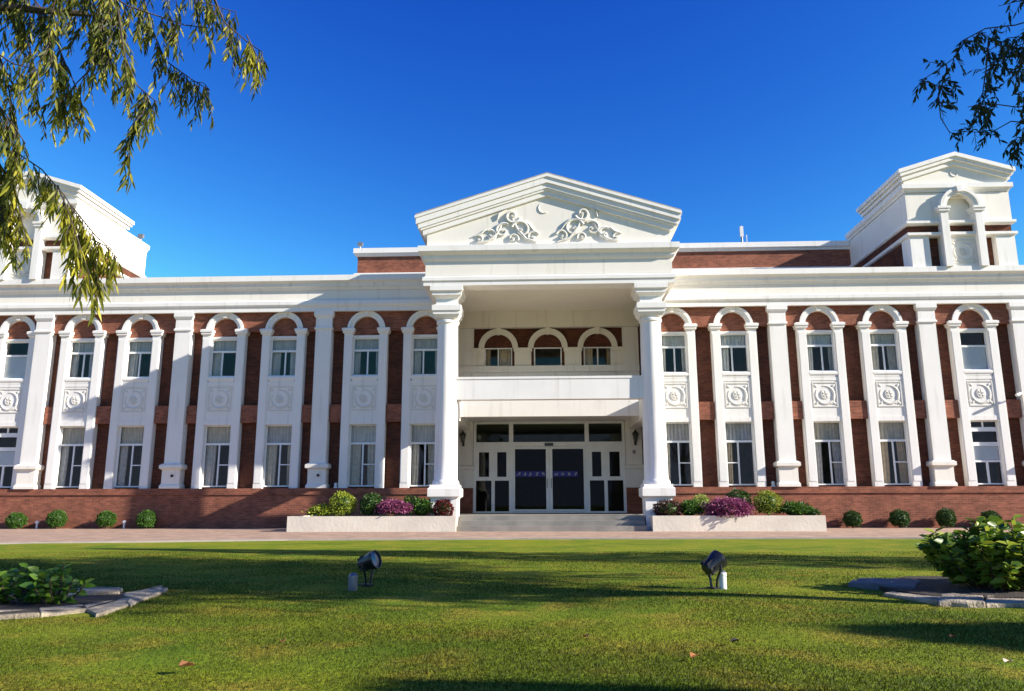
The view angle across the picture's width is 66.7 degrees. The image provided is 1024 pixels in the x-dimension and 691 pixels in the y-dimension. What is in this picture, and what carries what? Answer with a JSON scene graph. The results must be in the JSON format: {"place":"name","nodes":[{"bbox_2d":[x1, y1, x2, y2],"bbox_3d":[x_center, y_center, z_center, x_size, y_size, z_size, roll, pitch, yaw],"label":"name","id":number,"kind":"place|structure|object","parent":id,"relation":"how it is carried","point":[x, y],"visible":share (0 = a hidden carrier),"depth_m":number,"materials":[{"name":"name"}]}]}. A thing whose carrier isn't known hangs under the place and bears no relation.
{"place":"outdoors","nodes":[
{"label":"outdoors","id":0,"kind":"place"},
{"bbox_2d":[0,527,1022,541],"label":"driveway","id":1,"kind":"structure","parent":0,"point":[75,534],"depth_m":22.80,"materials":[{"name":"beige concrete"}]},
{"bbox_2d":[5,512,27,528],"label":"ball shrub","id":2,"kind":"object","parent":1,"relation":"on","point":[15,520],"visible":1,"depth_m":29.14,"materials":[{"name":"green plant"}]},
{"bbox_2d":[45,509,68,528],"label":"ball shrub","id":3,"kind":"object","parent":1,"relation":"on","point":[56,519],"visible":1,"depth_m":29.10,"materials":[{"name":"green plant"}]},
{"bbox_2d":[95,510,116,528],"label":"ball shrub","id":4,"kind":"object","parent":1,"relation":"on","point":[107,518],"visible":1,"depth_m":29.02,"materials":[{"name":"green plant"}]},
{"bbox_2d":[135,509,157,528],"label":"ball shrub","id":5,"kind":"object","parent":1,"relation":"on","point":[146,518],"visible":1,"depth_m":28.95,"materials":[{"name":"green plant"}]},
{"bbox_2d":[287,515,457,531],"bbox_3d":[-4.480,6.175,27.112,5.510,0.490,3.980,-1,-12,2],"label":"planter","id":6,"kind":"object","parent":1,"relation":"on","point":[310,523],"visible":0.89,"depth_m":25.16,"materials":[{"name":"white concrete"}]},
{"bbox_2d":[301,503,338,515],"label":"shrub","id":7,"kind":"object","parent":6,"relation":"on","point":[322,510],"visible":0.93,"depth_m":25.59,"materials":[{"name":"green plant"}]},
{"bbox_2d":[329,490,357,515],"bbox_3d":[-5.646,5.284,25.875,0.966,0.946,0.942,-5,-12,21],"label":"ball shrub","id":8,"kind":"object","parent":6,"relation":"on","point":[342,503],"visible":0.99,"depth_m":25.66,"materials":[{"name":"green plant"}]},
{"bbox_2d":[359,492,381,515],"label":"ball shrub","id":9,"kind":"object","parent":6,"relation":"on","point":[369,505],"visible":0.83,"depth_m":25.68,"materials":[{"name":"green plant"}]},
{"bbox_2d":[374,496,414,515],"bbox_3d":[-3.861,5.347,25.658,1.232,0.728,1.225,10,-16,-42],"label":"flowering shrub","id":10,"kind":"object","parent":6,"relation":"in","point":[392,506],"visible":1,"depth_m":25.42,"materials":[{"name":"purple plant"}]},
{"bbox_2d":[403,495,418,515],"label":"ball shrub","id":11,"kind":"object","parent":6,"relation":"on","point":[409,499],"visible":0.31,"depth_m":26.21,"materials":[{"name":"green plant"}]},
{"bbox_2d":[403,497,433,515],"bbox_3d":[-3.017,5.380,25.853,1.044,0.740,1.023,10,-16,-42],"label":"shrub","id":12,"kind":"object","parent":6,"relation":"on","point":[423,506],"visible":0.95,"depth_m":25.65,"materials":[{"name":"green plant"}]},
{"bbox_2d":[432,499,453,515],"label":"ball shrub","id":13,"kind":"object","parent":6,"relation":"on","point":[441,507],"visible":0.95,"depth_m":25.39,"materials":[{"name":"red plant"}]},
{"bbox_2d":[638,514,826,530],"bbox_3d":[7.295,6.051,26.639,5.440,0.490,3.980,-1,-12,2],"label":"planter","id":14,"kind":"object","parent":1,"relation":"on","point":[753,523],"visible":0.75,"depth_m":24.69,"materials":[{"name":"white concrete"}]},
{"bbox_2d":[651,499,683,515],"bbox_3d":[5.058,5.335,25.246,1.129,0.710,0.829,-1,-12,2],"label":"ball shrub","id":15,"kind":"object","parent":14,"relation":"on","point":[669,507],"visible":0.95,"depth_m":25.09,"materials":[{"name":"brown plant"}]},
{"bbox_2d":[675,498,703,515],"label":"shrub","id":16,"kind":"object","parent":14,"relation":"on","point":[690,507],"visible":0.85,"depth_m":25.19,"materials":[{"name":"green plant"}]},
{"bbox_2d":[692,493,710,515],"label":"ball shrub","id":17,"kind":"object","parent":14,"relation":"on","point":[700,499],"visible":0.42,"depth_m":25.69,"materials":[{"name":"green plant"}]},
{"bbox_2d":[698,496,756,517],"bbox_3d":[6.981,5.230,25.111,1.908,0.774,1.140,-1,-12,2],"label":"flowering shrub","id":18,"kind":"object","parent":14,"relation":"on","point":[724,506],"visible":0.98,"depth_m":24.85,"materials":[{"name":"purple plant"}]},
{"bbox_2d":[726,487,752,506],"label":"ball shrub","id":19,"kind":"object","parent":14,"relation":"on","point":[741,494],"visible":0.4,"depth_m":25.86,"materials":[{"name":"green plant"}]},
{"bbox_2d":[752,490,782,514],"bbox_3d":[8.325,5.139,25.297,1.016,0.934,0.979,-1,-12,2],"label":"ball shrub","id":20,"kind":"object","parent":14,"relation":"on","point":[767,502],"visible":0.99,"depth_m":25.12,"materials":[{"name":"green plant"}]},
{"bbox_2d":[776,500,814,514],"bbox_3d":[9.143,5.299,25.222,1.294,0.591,1.176,-10,-15,40],"label":"shrub","id":21,"kind":"object","parent":14,"relation":"on","point":[796,508],"visible":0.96,"depth_m":24.97,"materials":[{"name":"green plant"}]},
{"bbox_2d":[804,508,821,514],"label":"shrub","id":22,"kind":"object","parent":14,"relation":"on","point":[816,512],"visible":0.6,"depth_m":24.98,"materials":[{"name":"green plant"}]},
{"bbox_2d":[842,510,862,527],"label":"ball shrub","id":23,"kind":"object","parent":1,"relation":"on","point":[852,518],"visible":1,"depth_m":27.89,"materials":[{"name":"green plant"}]},
{"bbox_2d":[888,508,910,527],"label":"ball shrub","id":24,"kind":"object","parent":1,"relation":"on","point":[899,517],"visible":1,"depth_m":27.84,"materials":[{"name":"green plant"}]},
{"bbox_2d":[935,507,957,527],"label":"ball shrub","id":25,"kind":"object","parent":1,"relation":"on","point":[945,517],"visible":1,"depth_m":27.79,"materials":[{"name":"green plant"}]},
{"bbox_2d":[980,509,1001,524],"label":"ball shrub","id":26,"kind":"object","parent":1,"relation":"on","point":[987,514],"visible":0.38,"depth_m":27.79,"materials":[{"name":"green plant"}]},
{"bbox_2d":[0,539,1023,690],"bbox_3d":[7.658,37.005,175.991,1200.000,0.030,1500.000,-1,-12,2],"label":"lawn","id":27,"kind":"structure","parent":0,"point":[599,547],"depth_m":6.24,"materials":[{"name":"green plant"}]},
{"bbox_2d":[0,610,39,619],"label":"edging stone","id":28,"kind":"object","parent":27,"relation":"on","point":[21,615],"visible":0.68,"depth_m":6.04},
{"bbox_2d":[39,604,85,616],"bbox_3d":[-3.654,2.168,6.321,0.378,0.069,0.313,10,-16,-41],"label":"edging stone","id":29,"kind":"object","parent":27,"relation":"on","point":[68,609],"visible":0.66,"depth_m":6.28,"materials":[{"name":"grey stone"}]},
{"bbox_2d":[62,587,122,595],"bbox_3d":[-4.080,2.400,7.518,0.615,0.098,0.487,3,-12,-14],"label":"edging stone","id":30,"kind":"object","parent":27,"relation":"on","point":[102,590],"visible":0.24,"depth_m":7.49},
{"bbox_2d":[84,598,131,617],"bbox_3d":[-3.443,2.227,6.601,0.342,0.065,1.167,1,-12,-6],"label":"edging stone","id":31,"kind":"object","parent":27,"relation":"on","point":[104,609],"visible":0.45,"depth_m":6.47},
{"bbox_2d":[0,0,268,325],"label":"weeping tree","id":32,"kind":"object","parent":27,"relation":"on","point":[79,246],"visible":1,"depth_m":7.29,"materials":[{"name":"green plant"}]},
{"bbox_2d":[123,585,167,606],"bbox_3d":[-3.518,2.376,7.351,0.306,0.077,1.579,2,-12,-9],"label":"edging stone","id":33,"kind":"object","parent":27,"relation":"on","point":[138,596],"visible":0.66,"depth_m":7.33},
{"bbox_2d":[179,660,194,666],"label":"fallen leaf","id":34,"kind":"object","parent":27,"relation":"on","point":[183,663],"visible":1,"depth_m":4.05,"materials":[{"name":"brown plant"}]},
{"bbox_2d":[348,573,357,590],"bbox_3d":[-1.642,2.443,8.029,0.105,0.189,0.105,-1,-12,2],"label":"junction post","id":35,"kind":"object","parent":27,"relation":"on","point":[352,581],"visible":0.94,"depth_m":7.99,"materials":[{"name":"grey metal"}]},
{"bbox_2d":[357,550,381,586],"bbox_3d":[-1.550,2.419,8.423,0.267,0.399,0.251,0,-12,-3],"label":"lawn spotlight","id":36,"kind":"object","parent":27,"relation":"on","point":[370,560],"visible":0.98,"depth_m":8.39,"materials":[{"name":"black metal"}]},
{"bbox_2d":[0,537,923,543],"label":"kerb","id":37,"kind":"structure","parent":27,"relation":"on","point":[153,541],"depth_m":19.59,"materials":[{"name":"concrete"}]},
{"bbox_2d":[0,151,1023,530],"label":"hall building","id":38,"kind":"structure","parent":27,"relation":"on","point":[546,341],"depth_m":30.16,"materials":[{"name":"white paint"}]},
{"bbox_2d":[0,427,17,487],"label":"window","id":39,"kind":"structure","parent":38,"relation":"in","point":[7,454],"depth_m":30.54,"materials":[{"name":"white paint"}]},
{"bbox_2d":[2,342,28,377],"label":"window","id":40,"kind":"structure","parent":38,"relation":"in","point":[14,366],"depth_m":31.27,"materials":[{"name":"white paint"}]},
{"bbox_2d":[55,426,85,487],"bbox_3d":[-17.200,4.364,30.478,1.060,2.370,0.197,-1,-12,2],"label":"window","id":41,"kind":"structure","parent":38,"relation":"in","point":[73,435],"depth_m":30.55,"materials":[{"name":"white paint"}]},
{"bbox_2d":[68,341,94,377],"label":"window","id":42,"kind":"structure","parent":38,"relation":"in","point":[84,348],"depth_m":31.29,"materials":[{"name":"white paint"}]},
{"bbox_2d":[114,426,143,486],"bbox_3d":[-14.852,4.339,30.384,1.060,2.370,0.197,-1,-12,2],"label":"window","id":43,"kind":"structure","parent":38,"relation":"in","point":[132,436],"depth_m":30.46,"materials":[{"name":"white paint"}]},
{"bbox_2d":[125,340,151,376],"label":"window","id":44,"kind":"structure","parent":38,"relation":"in","point":[145,346],"depth_m":31.21,"materials":[{"name":"glass"}]},
{"bbox_2d":[201,425,230,486],"bbox_3d":[-11.425,4.303,30.246,1.060,2.370,0.197,-1,-12,2],"label":"window","id":45,"kind":"structure","parent":38,"relation":"in","point":[219,435],"depth_m":30.31,"materials":[{"name":"white paint"}]},
{"bbox_2d":[210,339,236,376],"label":"window","id":46,"kind":"structure","parent":38,"relation":"in","point":[221,347],"depth_m":31.08,"materials":[{"name":"glass"}]},
{"bbox_2d":[263,425,291,486],"bbox_3d":[-9.027,4.278,30.149,1.060,2.370,0.197,-1,-12,2],"label":"window","id":47,"kind":"structure","parent":38,"relation":"in","point":[276,435],"depth_m":30.20,"materials":[{"name":"white paint"}]},
{"bbox_2d":[270,339,296,375],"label":"window","id":48,"kind":"structure","parent":38,"relation":"in","point":[285,346],"depth_m":30.96,"materials":[{"name":"white paint"}]},
{"bbox_2d":[348,424,375,486],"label":"window","id":49,"kind":"structure","parent":38,"relation":"in","point":[361,435],"depth_m":30.04,"materials":[{"name":"glass"}]},
{"bbox_2d":[352,338,378,374],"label":"window","id":50,"kind":"structure","parent":38,"relation":"in","point":[360,345],"depth_m":30.84,"materials":[{"name":"white paint"}]},
{"bbox_2d":[409,424,434,485],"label":"window","id":51,"kind":"structure","parent":38,"relation":"in","point":[419,433],"depth_m":29.98,"materials":[{"name":"white paint"}]},
{"bbox_2d":[412,337,437,374],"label":"window","id":52,"kind":"structure","parent":38,"relation":"in","point":[419,344],"depth_m":30.75,"materials":[{"name":"glass"}]},
{"bbox_2d":[460,431,465,445],"bbox_3d":[-2.067,3.905,32.834,0.300,0.670,0.328,-1,-12,2],"label":"wall lantern","id":53,"kind":"object","parent":38,"relation":"attached to","point":[462,435],"depth_m":32.76,"materials":[{"name":"black metal"}]},
{"bbox_2d":[485,348,511,365],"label":"window","id":54,"kind":"structure","parent":38,"relation":"in","point":[505,353],"depth_m":33.94,"materials":[{"name":"white paint"}]},
{"bbox_2d":[513,447,549,510],"bbox_3d":[0.806,5.580,32.565,1.504,2.657,0.102,-1,-12,2],"label":"sliding door","id":55,"kind":"structure","parent":38,"relation":"in","point":[530,464],"depth_m":32.58,"materials":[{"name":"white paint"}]},
{"bbox_2d":[534,347,561,365],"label":"window","id":56,"kind":"structure","parent":38,"relation":"in","point":[560,348],"depth_m":33.75,"materials":[{"name":"white paint"}]},
{"bbox_2d":[549,447,585,510],"bbox_3d":[2.317,5.564,32.504,1.504,2.657,0.102,-1,-12,2],"label":"sliding door","id":57,"kind":"structure","parent":38,"relation":"in","point":[567,483],"depth_m":32.52,"materials":[{"name":"white paint"}]},
{"bbox_2d":[583,347,611,364],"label":"window","id":58,"kind":"structure","parent":38,"relation":"in","point":[588,353],"depth_m":33.75,"materials":[{"name":"white paint"}]},
{"bbox_2d":[632,429,638,444],"bbox_3d":[5.167,3.828,32.543,0.300,0.670,0.328,-1,-12,2],"label":"wall lantern","id":59,"kind":"object","parent":38,"relation":"attached to","point":[635,433],"depth_m":32.47,"materials":[{"name":"black metal"}]},
{"bbox_2d":[661,335,686,371],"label":"window","id":60,"kind":"structure","parent":38,"relation":"in","point":[673,342],"depth_m":30.36,"materials":[{"name":"white paint"}]},
{"bbox_2d":[666,422,692,485],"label":"window","id":61,"kind":"structure","parent":38,"relation":"in","point":[676,432],"depth_m":29.66,"materials":[{"name":"white paint"}]},
{"bbox_2d":[720,334,748,371],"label":"window","id":62,"kind":"structure","parent":38,"relation":"in","point":[727,341],"depth_m":30.28,"materials":[{"name":"white paint"}]},
{"bbox_2d":[725,422,755,484],"bbox_3d":[8.608,4.092,29.441,1.060,2.370,0.197,-1,-12,2],"label":"window","id":63,"kind":"structure","parent":38,"relation":"in","point":[736,432],"depth_m":29.55,"materials":[{"name":"white paint"}]},
{"bbox_2d":[739,226,746,241],"bbox_3d":[11.130,-5.197,37.378,0.319,1.150,0.100,-1,-12,2],"label":"antenna mast","id":64,"kind":"object","parent":38,"relation":"on","point":[741,232],"visible":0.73,"depth_m":37.37,"materials":[{"name":"grey metal"}]},
{"bbox_2d":[806,333,835,370],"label":"window","id":65,"kind":"structure","parent":38,"relation":"in","point":[820,340],"depth_m":30.14,"materials":[{"name":"white paint"}]},
{"bbox_2d":[813,421,845,484],"bbox_3d":[11.895,4.057,29.309,1.060,2.370,0.197,-1,-12,2],"label":"window","id":66,"kind":"structure","parent":38,"relation":"in","point":[824,431],"depth_m":29.35,"materials":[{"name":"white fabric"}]},
{"bbox_2d":[870,332,898,370],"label":"window","id":67,"kind":"structure","parent":38,"relation":"in","point":[883,339],"depth_m":30.03,"materials":[{"name":"white paint"}]},
{"bbox_2d":[878,421,910,484],"bbox_3d":[14.293,4.032,29.212,1.060,2.370,0.197,-1,-12,2],"label":"window","id":68,"kind":"structure","parent":38,"relation":"in","point":[889,431],"depth_m":29.24,"materials":[{"name":"white paint"}]},
{"bbox_2d":[960,331,989,369],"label":"window","id":69,"kind":"structure","parent":38,"relation":"in","point":[973,358],"depth_m":29.76,"materials":[{"name":"glass"}]},
{"bbox_2d":[970,420,1004,484],"bbox_3d":[17.667,3.984,29.019,1.060,2.370,0.070,-1,-12,2],"label":"window","id":70,"kind":"structure","parent":38,"relation":"in","point":[986,452],"depth_m":29.02,"materials":[{"name":"white paint"}]},
{"bbox_2d":[0,576,1023,613],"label":"bed soil","id":71,"kind":"structure","parent":27,"relation":"on","point":[933,585],"depth_m":7.28,"materials":[{"name":"brown soil"}]},
{"bbox_2d":[0,568,21,594],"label":"bed plant","id":72,"kind":"object","parent":71,"relation":"on","point":[13,581],"visible":0.32,"depth_m":7.02,"materials":[{"name":"green plant"}]},
{"bbox_2d":[0,562,59,603],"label":"bed plant","id":73,"kind":"object","parent":71,"relation":"on","point":[20,595],"visible":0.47,"depth_m":6.71,"materials":[{"name":"green plant"}]},
{"bbox_2d":[18,564,95,603],"bbox_3d":[-3.967,2.065,6.696,0.584,0.339,0.489,-5,-12,21],"label":"bed plant","id":74,"kind":"object","parent":71,"relation":"on","point":[50,593],"visible":0.95,"depth_m":6.68,"materials":[{"name":"green plant"}]},
{"bbox_2d":[848,578,920,589],"bbox_3d":[3.905,2.519,8.169,0.651,0.092,0.788,-7,-14,31],"label":"edging stone","id":75,"kind":"object","parent":71,"relation":"on","point":[870,583],"visible":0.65,"depth_m":8.11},
{"bbox_2d":[914,514,1023,590],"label":"leafy bush","id":76,"kind":"object","parent":71,"relation":"on","point":[994,559],"visible":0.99,"depth_m":7.67,"materials":[{"name":"green plant"}]},
{"bbox_2d":[457,513,646,531],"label":"entrance steps","id":77,"kind":"structure","parent":27,"relation":"on","point":[478,522],"depth_m":25.44,"materials":[{"name":"grey stone"}]},
{"bbox_2d":[699,550,726,588],"bbox_3d":[2.085,2.325,8.033,0.249,0.410,0.274,-10,-15,40],"label":"lawn spotlight","id":78,"kind":"object","parent":27,"relation":"on","point":[713,562],"visible":0.96,"depth_m":7.99,"materials":[{"name":"black metal"}]},
{"bbox_2d":[719,570,726,588],"bbox_3d":[2.171,2.420,8.011,0.085,0.209,0.085,-1,-12,2],"label":"junction post","id":79,"kind":"object","parent":27,"relation":"on","point":[722,581],"visible":0.68,"depth_m":7.98,"materials":[{"name":"white plastic"}]},
{"bbox_2d":[883,591,940,604],"bbox_3d":[3.788,2.353,7.282,0.386,0.061,0.971,2,-12,-12],"label":"edging stone","id":80,"kind":"object","parent":27,"relation":"on","point":[919,598],"visible":0.57,"depth_m":7.12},
{"bbox_2d":[938,593,985,607],"bbox_3d":[3.968,2.259,6.874,0.364,0.080,0.696,-6,-13,28],"label":"edging stone","id":81,"kind":"object","parent":27,"relation":"on","point":[959,600],"visible":0.86,"depth_m":6.65,"materials":[{"name":"grey stone"}]},
{"bbox_2d":[912,0,1023,169],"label":"shade tree","id":82,"kind":"object","parent":27,"relation":"on","point":[1004,55],"visible":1,"depth_m":8.16,"materials":[{"name":"green plant"}]},
{"bbox_2d":[985,595,1023,607],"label":"edging stone","id":83,"kind":"object","parent":27,"relation":"on","point":[990,602],"visible":0.88,"depth_m":6.64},
{"bbox_2d":[0,0,1023,276],"label":"sky","id":84,"kind":"structure","parent":0,"point":[776,120],"materials":[{"name":"blue"}]}
]}

